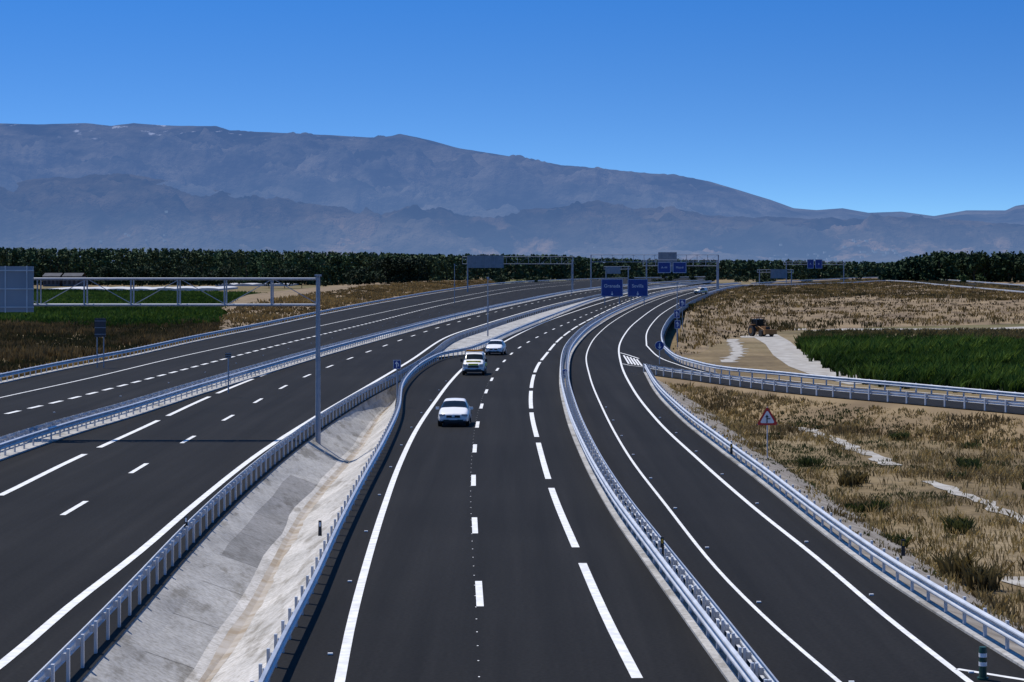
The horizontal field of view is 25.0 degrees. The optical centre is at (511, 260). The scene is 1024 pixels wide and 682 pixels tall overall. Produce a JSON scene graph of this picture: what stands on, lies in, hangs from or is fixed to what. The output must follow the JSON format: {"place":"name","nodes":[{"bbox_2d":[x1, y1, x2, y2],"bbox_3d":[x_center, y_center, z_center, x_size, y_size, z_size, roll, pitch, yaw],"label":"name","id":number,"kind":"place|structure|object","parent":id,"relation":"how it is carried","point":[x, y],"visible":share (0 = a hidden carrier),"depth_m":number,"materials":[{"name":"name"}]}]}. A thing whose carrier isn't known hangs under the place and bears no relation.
{"place":"outdoors","nodes":[
{"label":"outdoors","id":0,"kind":"place"},
{"bbox_2d":[0,288,264,327],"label":"crop field","id":1,"kind":"structure","parent":0,"point":[116,315],"depth_m":495.46,"materials":[{"name":"green plant"}]},
{"bbox_2d":[213,278,495,330],"bbox_3d":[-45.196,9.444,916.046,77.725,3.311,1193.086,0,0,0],"label":"embankment","id":2,"kind":"structure","parent":0,"point":[246,299],"depth_m":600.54,"materials":[{"name":"brown plant"}]},
{"bbox_2d":[0,278,711,681],"bbox_3d":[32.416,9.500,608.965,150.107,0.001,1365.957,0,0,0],"label":"highway road","id":3,"kind":"structure","parent":0,"point":[52,560],"depth_m":118.93,"materials":[{"name":"grey asphalt"}]},
{"bbox_2d":[95,318,105,367],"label":"roadside sign back","id":4,"kind":"object","parent":3,"relation":"on","point":[100,327],"visible":0.83,"depth_m":204.97,"materials":[{"name":"grey metal"}]},
{"bbox_2d":[225,353,230,392],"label":"roadside box sign","id":5,"kind":"object","parent":3,"relation":"on","point":[228,355],"visible":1,"depth_m":161.04,"materials":[{"name":"grey metal"}]},
{"bbox_2d":[0,282,682,460],"bbox_3d":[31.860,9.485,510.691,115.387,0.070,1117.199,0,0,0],"label":"median kerb","id":6,"kind":"structure","parent":3,"relation":"on","point":[46,440],"depth_m":155.26,"materials":[{"name":"concrete"}]},
{"bbox_2d":[0,280,687,451],"bbox_3d":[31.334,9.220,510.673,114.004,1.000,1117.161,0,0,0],"label":"guardrail","id":7,"kind":"object","parent":6,"relation":"on","point":[17,434],"visible":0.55,"depth_m":160.19,"materials":[{"name":"metal"}]},
{"bbox_2d":[0,280,701,454],"bbox_3d":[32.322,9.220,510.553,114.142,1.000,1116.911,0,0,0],"label":"guardrail","id":8,"kind":"object","parent":3,"relation":"on","point":[24,438],"visible":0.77,"depth_m":164.67,"materials":[{"name":"metal"}]},
{"bbox_2d":[0,276,704,383],"bbox_3d":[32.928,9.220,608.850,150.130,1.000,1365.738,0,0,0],"label":"guardrail","id":9,"kind":"object","parent":3,"relation":"on","point":[67,362],"visible":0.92,"depth_m":264.39,"materials":[{"name":"metal"}]},
{"bbox_2d":[28,280,711,681],"bbox_3d":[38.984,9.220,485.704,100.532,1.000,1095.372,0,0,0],"label":"guardrail","id":10,"kind":"object","parent":3,"relation":"on","point":[82,634],"visible":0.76,"depth_m":77.94,"materials":[{"name":"metal"}]},
{"bbox_2d":[184,516,187,530],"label":"delineator post","id":11,"kind":"object","parent":10,"relation":"attached to","point":[186,521],"visible":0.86,"depth_m":76.96,"materials":[{"name":"white plastic"}]},
{"bbox_2d":[454,264,456,302],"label":"street mast","id":12,"kind":"object","parent":3,"relation":"on","point":[454,282],"visible":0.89,"depth_m":519.93,"materials":[{"name":"grey metal"}]},
{"bbox_2d":[0,282,1023,681],"bbox_3d":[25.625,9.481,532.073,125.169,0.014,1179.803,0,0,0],"label":"road markings","id":13,"kind":"object","parent":3,"relation":"on","point":[350,628],"visible":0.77,"depth_m":79.56,"materials":[{"name":"paint"}]},
{"bbox_2d":[53,312,973,681],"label":"road studs","id":14,"kind":"object","parent":3,"relation":"on","point":[649,478],"visible":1,"depth_m":77.88,"materials":[{"name":"plastic"}]},
{"bbox_2d":[270,283,729,681],"bbox_3d":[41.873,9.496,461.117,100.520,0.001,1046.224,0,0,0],"label":"slip road","id":15,"kind":"structure","parent":0,"point":[423,617],"depth_m":72.56,"materials":[{"name":"grey asphalt"}]},
{"bbox_2d":[393,360,400,404],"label":"lane sign","id":16,"kind":"object","parent":15,"relation":"on","point":[396,364],"visible":0.93,"depth_m":149.97,"materials":[{"name":"blue metal"}]},
{"bbox_2d":[436,398,472,425],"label":"white car","id":17,"kind":"object","parent":15,"relation":"on","point":[454,410],"visible":1,"depth_m":132.57,"materials":[{"name":"paint"}]},
{"bbox_2d":[460,350,486,374],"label":"white van","id":18,"kind":"object","parent":15,"relation":"on","point":[475,360],"visible":1,"depth_m":191.98,"materials":[{"name":"paint"}]},
{"bbox_2d":[250,281,714,681],"bbox_3d":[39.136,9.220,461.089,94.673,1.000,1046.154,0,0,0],"label":"guardrail","id":19,"kind":"object","parent":15,"relation":"on","point":[287,629],"visible":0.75,"depth_m":80.00,"materials":[{"name":"metal"}]},
{"bbox_2d":[484,339,505,354],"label":"white car","id":20,"kind":"object","parent":15,"relation":"on","point":[495,346],"visible":1,"depth_m":232.88,"materials":[{"name":"paint"}]},
{"bbox_2d":[601,279,622,304],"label":"direction sign","id":21,"kind":"object","parent":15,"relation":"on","point":[611,287],"visible":1,"depth_m":499.95,"materials":[{"name":"blue metal"}]},
{"bbox_2d":[628,279,647,304],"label":"direction sign","id":22,"kind":"object","parent":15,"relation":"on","point":[637,287],"visible":1,"depth_m":499.95,"materials":[{"name":"blue metal"}]},
{"bbox_2d":[0,173,1023,263],"bbox_3d":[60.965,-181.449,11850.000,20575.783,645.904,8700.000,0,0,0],"label":"foothills","id":23,"kind":"structure","parent":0,"point":[89,211],"depth_m":9928.99,"materials":[{"name":"grey stone"}]},
{"bbox_2d":[0,123,1023,224],"bbox_3d":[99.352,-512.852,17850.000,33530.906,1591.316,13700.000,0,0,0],"label":"mountain range","id":24,"kind":"structure","parent":0,"point":[380,174],"depth_m":16192.07,"materials":[{"name":"grey stone"}]},
{"bbox_2d":[0,0,1023,215],"label":"sky","id":25,"kind":"structure","parent":0,"point":[869,106],"materials":[{"name":"blue"}]},
{"bbox_2d":[4,264,1023,626],"bbox_3d":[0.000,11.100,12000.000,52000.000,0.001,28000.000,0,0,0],"label":"ground","id":26,"kind":"structure","parent":0,"point":[756,354],"depth_m":130.49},
{"bbox_2d":[43,273,85,286],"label":"farm shed","id":27,"kind":"structure","parent":26,"relation":"on","point":[59,283],"depth_m":994.00,"materials":[{"name":"white metal"}]},
{"bbox_2d":[95,265,120,286],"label":"tree","id":28,"kind":"object","parent":26,"relation":"on","point":[106,271],"visible":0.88,"depth_m":928.53,"materials":[{"name":"green plant"}]},
{"bbox_2d":[0,318,220,372],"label":"reed scrub","id":29,"kind":"object","parent":26,"relation":"on","point":[25,351],"visible":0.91,"depth_m":314.48,"materials":[{"name":"brown plant"}]},
{"bbox_2d":[108,265,135,284],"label":"tree","id":30,"kind":"object","parent":26,"relation":"on","point":[123,273],"visible":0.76,"depth_m":927.75,"materials":[{"name":"green plant"}]},
{"bbox_2d":[127,264,153,286],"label":"tree","id":31,"kind":"object","parent":26,"relation":"on","point":[140,272],"visible":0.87,"depth_m":928.93,"materials":[{"name":"green plant"}]},
{"bbox_2d":[147,264,172,285],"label":"tree","id":32,"kind":"object","parent":26,"relation":"on","point":[160,272],"visible":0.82,"depth_m":928.30,"materials":[{"name":"green plant"}]},
{"bbox_2d":[0,266,321,443],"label":"overhead sign gantry","id":33,"kind":"object","parent":26,"relation":"on","point":[16,288],"visible":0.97,"depth_m":123.90,"materials":[{"name":"grey metal"}]},
{"bbox_2d":[48,282,299,290],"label":"greenhouse","id":34,"kind":"object","parent":26,"relation":"on","point":[211,288],"visible":0.66,"depth_m":870.03,"materials":[{"name":"white plastic"}]},
{"bbox_2d":[167,264,197,285],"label":"tree","id":35,"kind":"object","parent":26,"relation":"on","point":[183,270],"visible":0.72,"depth_m":931.18,"materials":[{"name":"green plant"}]},
{"bbox_2d":[193,270,225,285],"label":"tree","id":36,"kind":"object","parent":26,"relation":"on","point":[207,275],"visible":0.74,"depth_m":929.19,"materials":[{"name":"green plant"}]},
{"bbox_2d":[212,265,241,285],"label":"tree","id":37,"kind":"object","parent":26,"relation":"on","point":[225,272],"visible":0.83,"depth_m":928.84,"materials":[{"name":"green plant"}]},
{"bbox_2d":[0,247,464,284],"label":"poplar grove","id":38,"kind":"object","parent":26,"relation":"on","point":[334,267],"visible":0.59,"depth_m":1050.41,"materials":[{"name":"green plant"}]},
{"bbox_2d":[2,288,462,380],"bbox_3d":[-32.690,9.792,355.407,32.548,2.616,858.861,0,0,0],"label":"verge grass","id":39,"kind":"structure","parent":26,"relation":"on","point":[76,363],"depth_m":254.78,"materials":[{"name":"plant"}]},
{"bbox_2d":[80,359,437,681],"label":"concrete ditch","id":40,"kind":"object","parent":26,"relation":"on","point":[158,626],"visible":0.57,"depth_m":74.48,"materials":[{"name":"grey concrete"}]},
{"bbox_2d":[145,403,384,667],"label":"expansion joints","id":41,"kind":"object","parent":40,"relation":"on","point":[267,542],"visible":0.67,"depth_m":78.96,"materials":[{"name":"grey concrete"}]},
{"bbox_2d":[198,401,393,681],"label":"ditch sediment","id":42,"kind":"object","parent":40,"relation":"on","point":[232,639],"visible":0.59,"depth_m":76.16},
{"bbox_2d":[318,520,321,535],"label":"delineator post","id":43,"kind":"object","parent":40,"relation":"on","point":[319,527],"visible":1,"depth_m":75.65,"materials":[{"name":"white plastic"}]},
{"bbox_2d":[258,270,278,285],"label":"tree","id":44,"kind":"object","parent":26,"relation":"on","point":[270,275],"visible":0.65,"depth_m":928.03,"materials":[{"name":"green plant"}]},
{"bbox_2d":[275,266,299,287],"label":"tree","id":45,"kind":"object","parent":26,"relation":"on","point":[283,273],"visible":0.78,"depth_m":928.60,"materials":[{"name":"green plant"}]},
{"bbox_2d":[288,267,313,287],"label":"tree","id":46,"kind":"object","parent":26,"relation":"on","point":[299,273],"visible":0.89,"depth_m":928.72,"materials":[{"name":"green plant"}]},
{"bbox_2d":[339,267,369,285],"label":"tree","id":47,"kind":"object","parent":26,"relation":"on","point":[355,280],"visible":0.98,"depth_m":929.07,"materials":[{"name":"green plant"}]},
{"bbox_2d":[358,270,378,283],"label":"tree","id":48,"kind":"object","parent":26,"relation":"on","point":[370,279],"visible":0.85,"depth_m":928.19,"materials":[{"name":"green plant"}]},
{"bbox_2d":[370,259,398,283],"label":"tree","id":49,"kind":"object","parent":26,"relation":"on","point":[388,272],"visible":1,"depth_m":859.36,"materials":[{"name":"green plant"}]},
{"bbox_2d":[380,257,411,283],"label":"tree","id":50,"kind":"object","parent":26,"relation":"on","point":[397,277],"visible":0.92,"depth_m":857.55,"materials":[{"name":"green plant"}]},
{"bbox_2d":[392,255,422,282],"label":"tree","id":51,"kind":"object","parent":26,"relation":"on","point":[406,266],"visible":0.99,"depth_m":857.69,"materials":[{"name":"green plant"}]},
{"bbox_2d":[407,257,429,281],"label":"tree","id":52,"kind":"object","parent":26,"relation":"on","point":[421,266],"visible":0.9,"depth_m":858.67,"materials":[{"name":"green plant"}]},
{"bbox_2d":[30,211,929,260],"bbox_3d":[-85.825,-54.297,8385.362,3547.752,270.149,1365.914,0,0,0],"label":"distant town","id":53,"kind":"object","parent":26,"relation":"on","point":[772,258],"visible":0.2,"depth_m":7951.01,"materials":[{"name":"grey"}]},
{"bbox_2d":[93,271,879,285],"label":"hedgerow","id":54,"kind":"object","parent":26,"relation":"on","point":[501,277],"visible":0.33,"depth_m":1062.46,"materials":[{"name":"green plant"}]},
{"bbox_2d":[462,255,572,291],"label":"overhead sign gantry","id":55,"kind":"object","parent":26,"relation":"on","point":[485,261],"visible":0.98,"depth_m":699.65,"materials":[{"name":"grey metal"}]},
{"bbox_2d":[604,266,629,278],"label":"overhead sign gantry","id":56,"kind":"object","parent":26,"relation":"on","point":[612,269],"visible":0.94,"depth_m":819.65,"materials":[{"name":"grey metal"}]},
{"bbox_2d":[404,253,898,279],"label":"poplar grove","id":57,"kind":"object","parent":26,"relation":"on","point":[523,268],"visible":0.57,"depth_m":1349.89,"materials":[{"name":"green plant"}]},
{"bbox_2d":[590,252,718,289],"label":"overhead sign gantry","id":58,"kind":"object","parent":26,"relation":"on","point":[671,257],"visible":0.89,"depth_m":759.65,"materials":[{"name":"grey metal"}]},
{"bbox_2d":[676,281,678,319],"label":"street mast","id":59,"kind":"object","parent":26,"relation":"on","point":[677,305],"visible":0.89,"depth_m":329.94,"materials":[{"name":"grey metal"}]},
{"bbox_2d":[646,260,718,289],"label":"overhead sign gantry","id":60,"kind":"object","parent":26,"relation":"on","point":[678,267],"visible":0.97,"depth_m":639.65,"materials":[{"name":"blue metal"}]},
{"bbox_2d":[757,407,777,457],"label":"warning sign","id":61,"kind":"object","parent":26,"relation":"on","point":[767,418],"visible":0.9,"depth_m":125.00,"materials":[{"name":"metal"}]},
{"bbox_2d":[757,269,793,283],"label":"overhead sign gantry","id":62,"kind":"object","parent":26,"relation":"on","point":[778,273],"visible":0.98,"depth_m":849.65,"materials":[{"name":"grey metal"}]},
{"bbox_2d":[740,334,861,383],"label":"gravel track","id":63,"kind":"structure","parent":26,"relation":"on","point":[786,351],"depth_m":267.29,"materials":[{"name":"beige gravel"}]},
{"bbox_2d":[748,317,776,336],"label":"tractor","id":64,"kind":"object","parent":63,"relation":"on","point":[760,327],"visible":1,"depth_m":338.82,"materials":[{"name":"paint"}]},
{"bbox_2d":[783,259,845,282],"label":"overhead sign gantry","id":65,"kind":"object","parent":26,"relation":"on","point":[810,264],"visible":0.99,"depth_m":899.65,"materials":[{"name":"blue metal"}]},
{"bbox_2d":[638,374,1023,451],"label":"roadside verge","id":66,"kind":"structure","parent":26,"relation":"on","point":[865,404],"depth_m":154.11,"materials":[{"name":"beige plant"}]},
{"bbox_2d":[654,375,1023,656],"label":"roadside verge","id":67,"kind":"structure","parent":26,"relation":"on","point":[908,560],"depth_m":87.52,"materials":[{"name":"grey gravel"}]},
{"bbox_2d":[901,539,904,555],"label":"delineator post","id":68,"kind":"object","parent":67,"relation":"on","point":[902,547],"visible":1,"depth_m":70.51,"materials":[{"name":"black plastic"}]},
{"bbox_2d":[674,357,1023,414],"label":"roadside verge","id":69,"kind":"structure","parent":26,"relation":"on","point":[706,368],"depth_m":192.44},
{"bbox_2d":[713,410,1023,626],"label":"dry grass","id":70,"kind":"structure","parent":26,"relation":"on","point":[995,470],"depth_m":115.43,"materials":[{"name":"brown plant"}]},
{"bbox_2d":[749,422,1023,592],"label":"shrubs","id":71,"kind":"object","parent":26,"relation":"on","point":[984,576],"visible":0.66,"depth_m":93.95,"materials":[{"name":"green plant"}]},
{"bbox_2d":[794,327,1023,329],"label":"gravel track","id":72,"kind":"structure","parent":26,"relation":"on","point":[910,328],"depth_m":377.98,"materials":[{"name":"beige gravel"}]},
{"bbox_2d":[795,327,1023,341],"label":"weedy strip","id":73,"kind":"object","parent":26,"relation":"on","point":[1002,331],"visible":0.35,"depth_m":345.32,"materials":[{"name":"green plant"}]},
{"bbox_2d":[878,250,1023,282],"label":"tree grove","id":74,"kind":"object","parent":26,"relation":"on","point":[994,267],"visible":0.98,"depth_m":955.80,"materials":[{"name":"green plant"}]},
{"bbox_2d":[957,274,970,282],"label":"tree","id":75,"kind":"object","parent":26,"relation":"on","point":[965,278],"visible":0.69,"depth_m":899.26,"materials":[{"name":"green plant"}]},
{"bbox_2d":[923,481,1023,523],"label":"gravel track","id":76,"kind":"structure","parent":26,"relation":"on","point":[948,488],"depth_m":108.80,"materials":[{"name":"grey gravel"}]},
{"bbox_2d":[975,274,986,283],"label":"tree","id":77,"kind":"object","parent":26,"relation":"on","point":[979,278],"visible":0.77,"depth_m":899.40,"materials":[{"name":"green plant"}]},
{"bbox_2d":[1001,576,1023,586],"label":"gravel track","id":78,"kind":"structure","parent":26,"relation":"on","point":[1014,581],"depth_m":80.05,"materials":[{"name":"grey gravel"}]},
{"bbox_2d":[439,285,687,356],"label":"paved median","id":79,"kind":"object","parent":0,"point":[471,340],"visible":0.59,"depth_m":316.08,"materials":[{"name":"concrete"}]},
{"bbox_2d":[486,277,491,335],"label":"street mast","id":80,"kind":"object","parent":79,"relation":"on","point":[487,309],"visible":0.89,"depth_m":289.94,"materials":[{"name":"grey metal"}]},
{"bbox_2d":[720,339,746,361],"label":"gravel track","id":81,"kind":"structure","parent":0,"point":[737,348],"depth_m":281.88,"materials":[{"name":"beige gravel"}]},
{"bbox_2d":[570,284,1023,681],"bbox_3d":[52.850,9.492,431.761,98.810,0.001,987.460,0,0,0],"label":"ramp road","id":82,"kind":"structure","parent":0,"point":[825,617],"depth_m":75.52,"materials":[{"name":"black asphalt"}]},
{"bbox_2d":[559,284,740,681],"bbox_3d":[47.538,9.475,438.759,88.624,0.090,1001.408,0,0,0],"label":"kerb","id":83,"kind":"structure","parent":82,"relation":"on","point":[720,662],"depth_m":69.31,"materials":[{"name":"concrete"}]},
{"bbox_2d":[563,284,745,681],"bbox_3d":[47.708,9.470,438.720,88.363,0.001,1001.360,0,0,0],"label":"median gravel","id":84,"kind":"structure","parent":82,"relation":"on","point":[723,654],"depth_m":69.49,"materials":[{"name":"grey gravel"}]},
{"bbox_2d":[568,284,740,649],"bbox_3d":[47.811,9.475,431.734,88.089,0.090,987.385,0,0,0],"label":"kerb","id":85,"kind":"structure","parent":82,"relation":"on","point":[576,345],"depth_m":238.92,"materials":[{"name":"concrete"}]},
{"bbox_2d":[560,282,767,681],"bbox_3d":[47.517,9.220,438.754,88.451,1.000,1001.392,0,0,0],"label":"guardrail","id":86,"kind":"object","parent":82,"relation":"on","point":[742,667],"visible":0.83,"depth_m":69.92,"materials":[{"name":"metal"}]},
{"bbox_2d":[565,283,778,681],"bbox_3d":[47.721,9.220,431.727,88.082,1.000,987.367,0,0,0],"label":"guardrail","id":87,"kind":"object","parent":82,"relation":"on","point":[762,670],"visible":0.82,"depth_m":72.12,"materials":[{"name":"metal"}]},
{"bbox_2d":[660,537,663,552],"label":"delineator post","id":88,"kind":"object","parent":87,"relation":"on","point":[662,543],"visible":0.86,"depth_m":71.16,"materials":[{"name":"black plastic"}]},
{"bbox_2d":[694,287,707,293],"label":"car","id":89,"kind":"object","parent":82,"relation":"on","point":[700,290],"visible":0.99,"depth_m":659.23,"materials":[{"name":"paint"}]},
{"bbox_2d":[661,283,769,352],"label":"guardrail","id":90,"kind":"object","parent":82,"relation":"on","point":[667,322],"visible":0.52,"depth_m":366.28,"materials":[{"name":"metal"}]},
{"bbox_2d":[644,363,1023,649],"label":"guardrail","id":91,"kind":"object","parent":82,"relation":"on","point":[983,616],"visible":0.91,"depth_m":72.00,"materials":[{"name":"metal"}]},
{"bbox_2d":[644,372,1023,668],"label":"kerb","id":92,"kind":"structure","parent":82,"relation":"on","point":[969,630],"depth_m":72.29,"materials":[{"name":"concrete"}]},
{"bbox_2d":[977,646,988,680],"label":"traffic bollard","id":93,"kind":"object","parent":82,"relation":"on","point":[983,663],"visible":1,"depth_m":52.35,"materials":[{"name":"green plastic"}]},
{"bbox_2d":[641,353,1023,413],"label":"exit ramp road","id":94,"kind":"structure","parent":0,"point":[914,400],"depth_m":165.28,"materials":[{"name":"grey asphalt"}]},
{"bbox_2d":[655,341,663,363],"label":"mandatory direction sign","id":95,"kind":"object","parent":94,"relation":"on","point":[659,345],"visible":0.94,"depth_m":211.97,"materials":[{"name":"metal"}]},
{"bbox_2d":[643,363,1023,411],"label":"guardrail","id":96,"kind":"object","parent":94,"relation":"on","point":[964,399],"visible":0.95,"depth_m":160.24,"materials":[{"name":"metal"}]},
{"bbox_2d":[664,346,1023,400],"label":"guardrail","id":97,"kind":"object","parent":94,"relation":"on","point":[672,355],"visible":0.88,"depth_m":172.86,"materials":[{"name":"metal"}]},
{"bbox_2d":[673,278,1023,355],"bbox_3d":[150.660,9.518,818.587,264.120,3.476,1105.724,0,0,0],"label":"embankment","id":98,"kind":"structure","parent":0,"point":[701,348],"depth_m":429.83,"materials":[{"name":"beige plant"}]},
{"bbox_2d":[674,310,679,339],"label":"lane sign","id":99,"kind":"object","parent":98,"relation":"on","point":[676,314],"visible":0.91,"depth_m":289.98,"materials":[{"name":"blue metal"}]},
{"bbox_2d":[675,320,680,346],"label":"lane sign","id":100,"kind":"object","parent":98,"relation":"on","point":[677,324],"visible":1,"depth_m":274.98,"materials":[{"name":"blue metal"}]},
{"bbox_2d":[679,299,685,328],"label":"lane sign","id":101,"kind":"object","parent":98,"relation":"on","point":[682,303],"visible":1,"depth_m":329.98,"materials":[{"name":"blue metal"}]},
{"bbox_2d":[751,277,1023,285],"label":"guardrail","id":102,"kind":"object","parent":98,"relation":"on","point":[877,277],"visible":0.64,"depth_m":884.49,"materials":[{"name":"metal"}]},
{"bbox_2d":[798,427,900,464],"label":"gravel track","id":103,"kind":"structure","parent":0,"point":[875,457],"depth_m":134.16,"materials":[{"name":"beige gravel"}]},
{"bbox_2d":[710,279,1023,294],"bbox_3d":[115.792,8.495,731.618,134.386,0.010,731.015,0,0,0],"label":"road","id":104,"kind":"structure","parent":0,"point":[850,281],"depth_m":860.94,"materials":[{"name":"grey asphalt"}]},
{"bbox_2d":[708,280,1023,294],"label":"guardrail","id":105,"kind":"object","parent":104,"relation":"on","point":[720,289],"visible":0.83,"depth_m":746.45,"materials":[{"name":"metal"}]},
{"bbox_2d":[793,332,1023,393],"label":"corn field","id":106,"kind":"structure","parent":0,"point":[983,361],"depth_m":235.49,"materials":[{"name":"green plant"}]},
{"bbox_2d":[871,384,1023,392],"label":"field soil","id":107,"kind":"structure","parent":0,"point":[919,388],"depth_m":200.74,"materials":[{"name":"brown soil"}]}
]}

